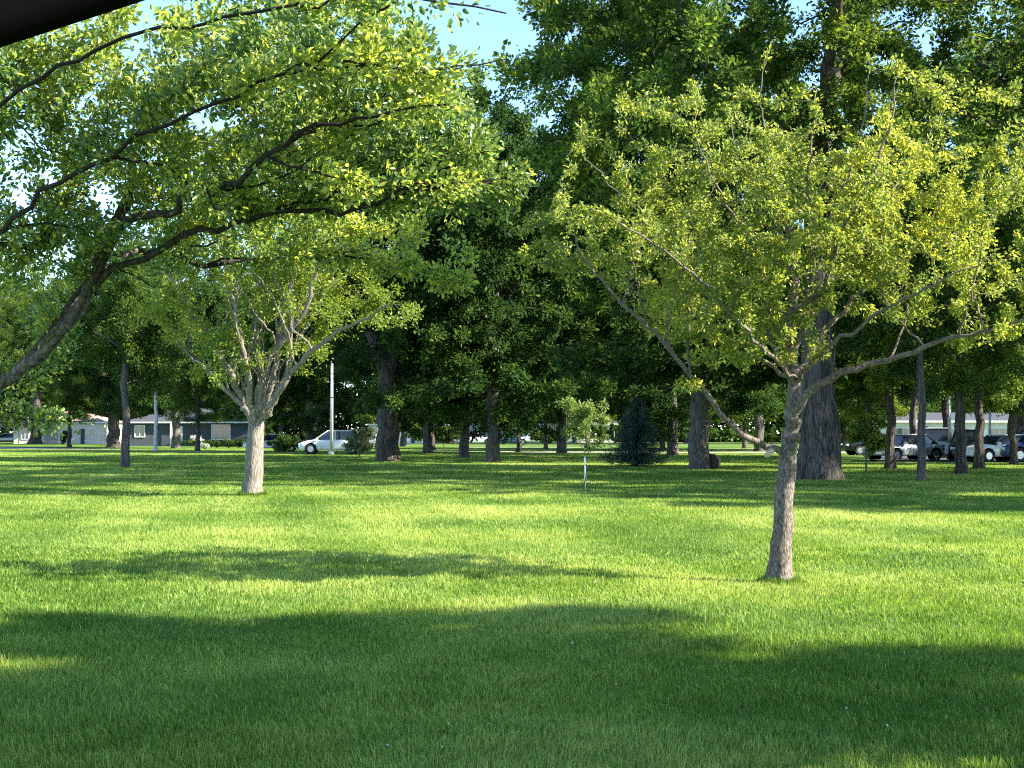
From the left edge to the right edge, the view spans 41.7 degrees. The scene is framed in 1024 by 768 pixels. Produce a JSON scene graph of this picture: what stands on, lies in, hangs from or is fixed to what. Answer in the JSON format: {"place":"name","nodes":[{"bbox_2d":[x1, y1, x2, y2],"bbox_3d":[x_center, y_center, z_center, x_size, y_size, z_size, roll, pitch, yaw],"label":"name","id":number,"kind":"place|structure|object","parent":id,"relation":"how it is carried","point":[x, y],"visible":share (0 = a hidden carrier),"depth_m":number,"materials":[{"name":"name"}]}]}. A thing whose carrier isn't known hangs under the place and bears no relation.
{"place":"outdoors","nodes":[
{"label":"outdoors","id":0,"kind":"place"},
{"bbox_2d":[0,447,409,453],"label":"street","id":1,"kind":"structure","parent":0,"point":[42,448],"depth_m":129.64,"materials":[{"name":"grey asphalt"}]},
{"bbox_2d":[243,434,299,451],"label":"parked car","id":2,"kind":"object","parent":1,"relation":"on","point":[270,437],"visible":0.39,"depth_m":107.03,"materials":[{"name":"white paint"}]},
{"bbox_2d":[469,447,535,447],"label":"footpath","id":3,"kind":"structure","parent":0,"point":[503,447],"depth_m":138.39,"materials":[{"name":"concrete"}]},
{"bbox_2d":[0,437,1023,767],"bbox_3d":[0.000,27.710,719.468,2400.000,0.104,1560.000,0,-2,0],"label":"ground","id":4,"kind":"structure","parent":0,"point":[732,445],"depth_m":11.49,"materials":[{"name":"green plant"}]},
{"bbox_2d":[0,433,13,441],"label":"parked car","id":5,"kind":"object","parent":4,"relation":"on","point":[6,437],"visible":0.36,"depth_m":190.34,"materials":[{"name":"silver metal"}]},
{"bbox_2d":[0,415,30,444],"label":"canopy","id":6,"kind":"object","parent":4,"relation":"on","point":[18,426],"visible":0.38,"depth_m":172.83,"materials":[{"name":"grey fabric"}]},
{"bbox_2d":[0,291,36,409],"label":"shade tree","id":7,"kind":"object","parent":4,"relation":"on","point":[3,393],"visible":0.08,"depth_m":190.77,"materials":[{"name":"green plant"}]},
{"bbox_2d":[0,266,99,443],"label":"shade tree","id":8,"kind":"object","parent":4,"relation":"on","point":[9,333],"visible":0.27,"depth_m":179.39,"materials":[{"name":"green plant"}]},
{"bbox_2d":[60,430,67,443],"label":"shrub","id":9,"kind":"object","parent":4,"relation":"on","point":[64,439],"visible":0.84,"depth_m":182.49,"materials":[{"name":"green plant"}]},
{"bbox_2d":[25,349,107,446],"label":"shade tree","id":10,"kind":"object","parent":4,"relation":"on","point":[69,401],"visible":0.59,"depth_m":138.73,"materials":[{"name":"green plant"}]},
{"bbox_2d":[13,411,121,443],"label":"house","id":11,"kind":"structure","parent":4,"relation":"on","point":[90,433],"depth_m":186.00,"materials":[{"name":"beige"}]},
{"bbox_2d":[21,428,28,439],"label":"window frame","id":12,"kind":"structure","parent":11,"relation":"in","point":[24,433],"depth_m":185.96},
{"bbox_2d":[44,425,57,443],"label":"garage door","id":13,"kind":"structure","parent":11,"relation":"in","point":[47,439],"depth_m":185.96,"materials":[{"name":"metal"}]},
{"bbox_2d":[81,429,84,443],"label":"door","id":14,"kind":"structure","parent":11,"relation":"in","point":[82,430],"depth_m":185.96,"materials":[{"name":"wood"}]},
{"bbox_2d":[88,428,94,436],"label":"window frame","id":15,"kind":"structure","parent":11,"relation":"in","point":[91,431],"depth_m":185.96,"materials":[{"name":"glass"}]},
{"bbox_2d":[0,0,144,47],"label":"car window frame","id":16,"kind":"object","parent":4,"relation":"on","point":[20,20],"visible":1,"depth_m":0.58,"materials":[{"name":"black rubber"}]},
{"bbox_2d":[41,241,194,446],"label":"shade tree","id":17,"kind":"object","parent":4,"relation":"on","point":[107,388],"visible":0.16,"depth_m":137.70,"materials":[{"name":"green plant"}]},
{"bbox_2d":[59,227,200,466],"bbox_3d":[-16.692,-1.576,59.114,6.502,10.954,7.109,0,-2,0],"label":"shade tree","id":18,"kind":"object","parent":4,"relation":"on","point":[126,340],"visible":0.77,"depth_m":58.36,"materials":[{"name":"green plant"}]},
{"bbox_2d":[132,341,189,450],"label":"birch tree","id":19,"kind":"object","parent":4,"relation":"on","point":[155,445],"visible":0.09,"depth_m":110.55,"materials":[{"name":"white plant"}]},
{"bbox_2d":[93,254,247,447],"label":"shade tree","id":20,"kind":"object","parent":4,"relation":"on","point":[208,300],"visible":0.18,"depth_m":130.23,"materials":[{"name":"green plant"}]},
{"bbox_2d":[130,408,264,445],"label":"house","id":21,"kind":"structure","parent":4,"relation":"on","point":[141,432],"depth_m":155.70,"materials":[{"name":"stone"}]},
{"bbox_2d":[134,425,144,436],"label":"window frame","id":22,"kind":"structure","parent":21,"relation":"in","point":[139,430],"depth_m":155.68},
{"bbox_2d":[188,428,192,445],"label":"door","id":23,"kind":"structure","parent":21,"relation":"in","point":[190,430],"depth_m":155.64,"materials":[{"name":"black paint"}]},
{"bbox_2d":[211,424,230,439],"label":"window frame","id":24,"kind":"structure","parent":21,"relation":"in","point":[218,431],"depth_m":155.68,"materials":[{"name":"grey glass"}]},
{"bbox_2d":[190,435,204,440],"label":"flowering shrub","id":25,"kind":"object","parent":4,"relation":"on","point":[192,437],"visible":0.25,"depth_m":140.05,"materials":[{"name":"white plant"}]},
{"bbox_2d":[157,343,241,450],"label":"shade tree","id":26,"kind":"object","parent":4,"relation":"on","point":[180,399],"visible":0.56,"depth_m":110.48,"materials":[{"name":"green plant"}]},
{"bbox_2d":[200,442,208,448],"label":"flowering shrub","id":27,"kind":"object","parent":4,"relation":"on","point":[205,445],"visible":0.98,"depth_m":123.52,"materials":[{"name":"white plant"}]},
{"bbox_2d":[180,438,246,447],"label":"hedge","id":28,"kind":"object","parent":4,"relation":"on","point":[230,443],"visible":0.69,"depth_m":135.53,"materials":[{"name":"green plant"}]},
{"bbox_2d":[184,286,275,423],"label":"shade tree","id":29,"kind":"object","parent":4,"relation":"on","point":[224,351],"visible":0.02,"depth_m":174.79,"materials":[{"name":"green plant"}]},
{"bbox_2d":[264,421,274,436],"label":"shrub","id":30,"kind":"object","parent":4,"relation":"on","point":[267,429],"visible":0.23,"depth_m":161.55,"materials":[{"name":"green plant"}]},
{"bbox_2d":[0,0,542,438],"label":"overhanging tree","id":31,"kind":"object","parent":4,"relation":"on","point":[327,70],"visible":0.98,"depth_m":5.20,"materials":[{"name":"green plant"}]},
{"bbox_2d":[227,345,327,450],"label":"shade tree","id":32,"kind":"object","parent":4,"relation":"on","point":[302,409],"visible":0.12,"depth_m":110.24,"materials":[{"name":"green plant"}]},
{"bbox_2d":[138,168,425,495],"bbox_3d":[-5.694,-1.276,32.313,7.271,8.239,5.255,0,-2,0],"label":"ornamental tree","id":33,"kind":"object","parent":4,"relation":"on","point":[312,286],"visible":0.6,"depth_m":32.09,"materials":[{"name":"green plant"}]},
{"bbox_2d":[266,431,303,453],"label":"shrub","id":34,"kind":"object","parent":4,"relation":"on","point":[281,445],"visible":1,"depth_m":95.34,"materials":[{"name":"green plant"}]},
{"bbox_2d":[220,281,362,433],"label":"shade tree","id":35,"kind":"object","parent":4,"relation":"on","point":[254,286],"depth_m":212.88,"materials":[{"name":"green plant"}]},
{"bbox_2d":[218,223,376,451],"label":"shade tree","id":36,"kind":"object","parent":4,"relation":"on","point":[314,409],"visible":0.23,"depth_m":103.28,"materials":[{"name":"green plant"}]},
{"bbox_2d":[298,429,358,453],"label":"parked car","id":37,"kind":"object","parent":4,"relation":"on","point":[320,442],"visible":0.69,"depth_m":94.67,"materials":[{"name":"white paint"}]},
{"bbox_2d":[328,341,333,454],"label":"light pole","id":38,"kind":"object","parent":4,"relation":"on","point":[331,451],"visible":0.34,"depth_m":91.38,"materials":[{"name":"metal"}]},
{"bbox_2d":[341,426,376,456],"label":"shrub","id":39,"kind":"object","parent":4,"relation":"on","point":[362,444],"visible":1,"depth_m":83.95,"materials":[{"name":"green plant"}]},
{"bbox_2d":[340,339,434,445],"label":"shade tree","id":40,"kind":"object","parent":4,"relation":"on","point":[367,418],"visible":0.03,"depth_m":149.11,"materials":[{"name":"green plant"}]},
{"bbox_2d":[365,422,457,442],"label":"house","id":41,"kind":"structure","parent":4,"relation":"on","point":[410,440],"depth_m":200.15,"materials":[{"name":"brick"}]},
{"bbox_2d":[339,284,484,452],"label":"shade tree","id":42,"kind":"object","parent":4,"relation":"on","point":[405,424],"visible":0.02,"depth_m":99.86,"materials":[{"name":"green plant"}]},
{"bbox_2d":[407,424,422,443],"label":"shrub","id":43,"kind":"object","parent":4,"relation":"on","point":[417,440],"visible":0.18,"depth_m":174.79,"materials":[{"name":"green plant"}]},
{"bbox_2d":[403,356,435,449],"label":"shade tree","id":44,"kind":"object","parent":4,"relation":"on","point":[433,441],"depth_m":116.59,"materials":[{"name":"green plant"}]},
{"bbox_2d":[275,58,574,460],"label":"shade tree","id":45,"kind":"object","parent":4,"relation":"on","point":[359,361],"visible":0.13,"depth_m":71.54,"materials":[{"name":"green plant"}]},
{"bbox_2d":[420,425,459,446],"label":"shrub","id":46,"kind":"object","parent":4,"relation":"on","point":[449,435],"visible":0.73,"depth_m":139.85,"materials":[{"name":"green plant"}]},
{"bbox_2d":[351,230,567,457],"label":"shade tree","id":47,"kind":"object","parent":4,"relation":"on","point":[463,430],"visible":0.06,"depth_m":80.60,"materials":[{"name":"green plant"}]},
{"bbox_2d":[457,432,487,443],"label":"parked car","id":48,"kind":"object","parent":4,"relation":"on","point":[483,440],"visible":0.15,"depth_m":167.25,"materials":[{"name":"white paint"}]},
{"bbox_2d":[20,495,951,759],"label":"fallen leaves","id":49,"kind":"object","parent":4,"relation":"on","point":[546,629],"visible":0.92,"depth_m":8.95,"materials":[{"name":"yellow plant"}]},
{"bbox_2d":[340,100,632,461],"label":"shade tree","id":50,"kind":"object","parent":4,"relation":"on","point":[446,402],"visible":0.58,"depth_m":67.93,"materials":[{"name":"green plant"}]},
{"bbox_2d":[0,250,994,441],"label":"woods","id":51,"kind":"object","parent":4,"relation":"on","point":[777,424],"visible":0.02,"depth_m":220.18,"materials":[{"name":"green plant"}]},
{"bbox_2d":[500,435,526,442],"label":"parked car","id":52,"kind":"object","parent":4,"relation":"on","point":[514,441],"visible":0.23,"depth_m":167.27,"materials":[{"name":"blue paint"}]},
{"bbox_2d":[484,345,549,451],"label":"shade tree","id":53,"kind":"object","parent":4,"relation":"on","point":[519,445],"visible":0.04,"depth_m":104.90,"materials":[{"name":"green plant"}]},
{"bbox_2d":[521,431,543,444],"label":"pickup truck","id":54,"kind":"object","parent":4,"relation":"on","point":[525,439],"visible":0.31,"depth_m":167.24,"materials":[{"name":"white paint"}]},
{"bbox_2d":[469,418,617,441],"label":"building","id":55,"kind":"structure","parent":4,"relation":"on","point":[548,424],"depth_m":214.49,"materials":[{"name":"grey paint"}]},
{"bbox_2d":[525,371,567,448],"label":"shade tree","id":56,"kind":"object","parent":4,"relation":"on","point":[545,443],"depth_m":123.48,"materials":[{"name":"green plant"}]},
{"bbox_2d":[527,428,567,443],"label":"shrub","id":57,"kind":"object","parent":4,"relation":"on","point":[534,436],"visible":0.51,"depth_m":139.94,"materials":[{"name":"green plant"}]},
{"bbox_2d":[525,316,580,442],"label":"shade tree","id":58,"kind":"object","parent":4,"relation":"on","point":[575,440],"depth_m":209.62,"materials":[{"name":"green plant"}]},
{"bbox_2d":[498,270,660,452],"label":"shade tree","id":59,"kind":"object","parent":4,"relation":"on","point":[568,335],"visible":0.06,"depth_m":98.87,"materials":[{"name":"green plant"}]},
{"bbox_2d":[554,395,611,490],"bbox_3d":[1.861,1.522,34.033,1.326,2.482,1.262,-1,-2,28],"label":"young tree","id":60,"kind":"object","parent":4,"relation":"on","point":[583,412],"visible":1,"depth_m":33.92,"materials":[{"name":"green plant"}]},
{"bbox_2d":[567,373,619,447],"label":"shade tree","id":61,"kind":"object","parent":4,"relation":"on","point":[613,419],"depth_m":131.28,"materials":[{"name":"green plant"}]},
{"bbox_2d":[520,423,687,443],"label":"hedge","id":62,"kind":"object","parent":4,"relation":"on","point":[600,430],"visible":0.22,"depth_m":174.92,"materials":[{"name":"green plant"}]},
{"bbox_2d":[570,306,681,448],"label":"shade tree","id":63,"kind":"object","parent":4,"relation":"on","point":[619,384],"visible":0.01,"depth_m":122.75,"materials":[{"name":"green plant"}]},
{"bbox_2d":[597,395,670,466],"bbox_3d":[5.598,2.170,60.077,3.210,3.469,3.169,2,-3,-37],"label":"spruce","id":64,"kind":"object","parent":4,"relation":"on","point":[636,434],"visible":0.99,"depth_m":59.84,"materials":[{"name":"green plant"}]},
{"bbox_2d":[435,451,845,452],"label":"footpath","id":65,"kind":"structure","parent":4,"relation":"on","point":[600,452],"depth_m":102.92,"materials":[{"name":"concrete"}]},
{"bbox_2d":[621,375,689,448],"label":"shade tree","id":66,"kind":"object","parent":4,"relation":"on","point":[680,402],"visible":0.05,"depth_m":122.98,"materials":[{"name":"green plant"}]},
{"bbox_2d":[574,190,784,454],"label":"shade tree","id":67,"kind":"object","parent":4,"relation":"on","point":[664,404],"visible":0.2,"depth_m":90.03,"materials":[{"name":"green plant"}]},
{"bbox_2d":[536,0,875,469],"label":"shade tree","id":68,"kind":"object","parent":4,"relation":"on","point":[645,362],"visible":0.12,"depth_m":54.19,"materials":[{"name":"green plant"}]},
{"bbox_2d":[709,454,720,468],"bbox_3d":[8.265,3.209,55.313,0.657,0.696,0.649,0,-2,0],"label":"stump","id":69,"kind":"object","parent":4,"relation":"on","point":[715,460],"visible":0.84,"depth_m":55.06,"materials":[{"name":"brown wood"}]},
{"bbox_2d":[683,384,776,443],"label":"shade tree","id":70,"kind":"object","parent":4,"relation":"on","point":[686,440],"depth_m":190.60,"materials":[{"name":"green plant"}]},
{"bbox_2d":[456,0,1023,480],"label":"shade tree","id":71,"kind":"object","parent":4,"relation":"on","point":[698,42],"visible":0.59,"depth_m":40.72,"materials":[{"name":"green plant"}]},
{"bbox_2d":[683,425,800,443],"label":"hedge","id":72,"kind":"object","parent":4,"relation":"on","point":[771,436],"visible":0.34,"depth_m":140.14,"materials":[{"name":"green plant"}]},
{"bbox_2d":[710,383,778,447],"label":"shade tree","id":73,"kind":"object","parent":4,"relation":"on","point":[744,429],"visible":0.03,"depth_m":131.17,"materials":[{"name":"green plant"}]},
{"bbox_2d":[679,220,837,450],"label":"shade tree","id":74,"kind":"object","parent":4,"relation":"on","point":[781,395],"visible":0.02,"depth_m":109.96,"materials":[{"name":"green plant"}]},
{"bbox_2d":[514,43,1023,581],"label":"ornamental tree","id":75,"kind":"object","parent":4,"relation":"on","point":[832,235],"visible":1,"depth_m":13.33,"materials":[{"name":"green plant"}]},
{"bbox_2d":[763,256,930,443],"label":"shade tree","id":76,"kind":"object","parent":4,"relation":"on","point":[843,427],"visible":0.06,"depth_m":115.65,"materials":[{"name":"green plant"}]},
{"bbox_2d":[846,407,888,473],"bbox_3d":[13.234,2.110,50.065,1.537,2.539,1.494,-1,-2,18],"label":"young tree","id":77,"kind":"object","parent":4,"relation":"on","point":[875,441],"visible":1,"depth_m":49.95,"materials":[{"name":"green plant"}]},
{"bbox_2d":[832,291,923,433],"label":"shade tree","id":78,"kind":"object","parent":4,"relation":"on","point":[903,394],"visible":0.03,"depth_m":77.85,"materials":[{"name":"green plant"}]},
{"bbox_2d":[833,323,926,455],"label":"shade tree","id":79,"kind":"object","parent":4,"relation":"on","point":[868,399],"visible":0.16,"depth_m":83.52,"materials":[{"name":"green plant"}]},
{"bbox_2d":[832,168,972,468],"bbox_3d":[16.103,-2.738,55.503,7.452,13.104,7.123,0,-2,5],"label":"shade tree","id":80,"kind":"object","parent":4,"relation":"on","point":[890,462],"visible":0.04,"depth_m":55.27,"materials":[{"name":"green plant"}]},
{"bbox_2d":[782,37,1023,460],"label":"shade tree","id":81,"kind":"object","parent":4,"relation":"on","point":[957,140],"visible":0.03,"depth_m":68.06,"materials":[{"name":"green plant"}]},
{"bbox_2d":[832,179,987,480],"bbox_3d":[12.642,-1.660,42.564,4.682,9.858,5.119,2,-3,-37],"label":"shade tree","id":82,"kind":"object","parent":4,"relation":"on","point":[872,333],"visible":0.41,"depth_m":42.08,"materials":[{"name":"green plant"}]},
{"bbox_2d":[861,392,973,412],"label":"shade tree","id":83,"kind":"object","parent":4,"relation":"on","point":[929,409],"visible":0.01,"depth_m":187.81,"materials":[{"name":"green plant"}]},
{"bbox_2d":[850,177,1023,473],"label":"shade tree","id":84,"kind":"object","parent":4,"relation":"on","point":[961,377],"visible":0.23,"depth_m":47.79,"materials":[{"name":"green plant"}]},
{"bbox_2d":[877,456,1008,461],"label":"parking lot","id":85,"kind":"structure","parent":4,"relation":"on","point":[903,459],"depth_m":73.09,"materials":[{"name":"grey asphalt"}]},
{"bbox_2d":[841,434,885,454],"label":"parked car","id":86,"kind":"object","parent":85,"relation":"on","point":[852,449],"visible":0.29,"depth_m":90.38,"materials":[{"name":"black paint"}]},
{"bbox_2d":[862,434,944,460],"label":"parked car","id":87,"kind":"object","parent":85,"relation":"on","point":[905,444],"visible":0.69,"depth_m":71.92,"materials":[{"name":"silver metal"}]},
{"bbox_2d":[925,428,947,458],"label":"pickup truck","id":88,"kind":"object","parent":85,"relation":"on","point":[939,435],"visible":0.11,"depth_m":74.42,"materials":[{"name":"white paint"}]},
{"bbox_2d":[947,396,951,460],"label":"pole","id":89,"kind":"object","parent":85,"relation":"on","point":[949,419],"visible":0.67,"depth_m":72.47,"materials":[{"name":"metal"}]},
{"bbox_2d":[946,429,983,460],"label":"parked car","id":90,"kind":"object","parent":85,"relation":"on","point":[970,439],"visible":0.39,"depth_m":71.43,"materials":[{"name":"black paint"}]},
{"bbox_2d":[954,434,1023,461],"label":"parked car","id":91,"kind":"object","parent":85,"relation":"on","point":[994,444],"visible":0.46,"depth_m":69.16,"materials":[{"name":"white paint"}]},
{"bbox_2d":[988,411,990,433],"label":"pole","id":92,"kind":"object","parent":85,"relation":"on","point":[989,415],"visible":0.16,"depth_m":72.48,"materials":[{"name":"metal"}]},
{"bbox_2d":[995,429,1023,461],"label":"parked car","id":93,"kind":"object","parent":85,"relation":"on","point":[1005,449],"visible":0.52,"depth_m":68.91,"materials":[{"name":"blue paint"}]},
{"bbox_2d":[899,326,1006,457],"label":"shade tree","id":94,"kind":"object","parent":4,"relation":"on","point":[944,400],"visible":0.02,"depth_m":80.69,"materials":[{"name":"green plant"}]},
{"bbox_2d":[915,173,1023,468],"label":"shade tree","id":95,"kind":"object","parent":4,"relation":"on","point":[978,459],"visible":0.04,"depth_m":55.23,"materials":[{"name":"green plant"}]},
{"bbox_2d":[935,390,1008,412],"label":"shade tree","id":96,"kind":"object","parent":4,"relation":"on","point":[986,411],"depth_m":209.69,"materials":[{"name":"green plant"}]},
{"bbox_2d":[943,319,1023,464],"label":"shade tree","id":97,"kind":"object","parent":4,"relation":"on","point":[992,404],"visible":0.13,"depth_m":63.53,"materials":[{"name":"green plant"}]},
{"bbox_2d":[0,0,1023,432],"label":"sky","id":98,"kind":"structure","parent":0,"point":[494,28],"materials":[{"name":"blue"}]},
{"bbox_2d":[840,413,1008,436],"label":"building","id":99,"kind":"structure","parent":0,"point":[998,424],"depth_m":120.16,"materials":[{"name":"brick"}]},
{"bbox_2d":[895,427,909,433],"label":"window frame","id":100,"kind":"structure","parent":99,"relation":"in","point":[899,430],"depth_m":120.10,"materials":[{"name":"glass"}]},
{"bbox_2d":[951,427,969,435],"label":"window frame","id":101,"kind":"structure","parent":99,"relation":"in","point":[952,428],"depth_m":120.10,"materials":[{"name":"glass"}]},
{"bbox_2d":[991,427,1006,433],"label":"window frame","id":102,"kind":"structure","parent":99,"relation":"in","point":[994,430],"depth_m":120.10,"materials":[{"name":"glass"}]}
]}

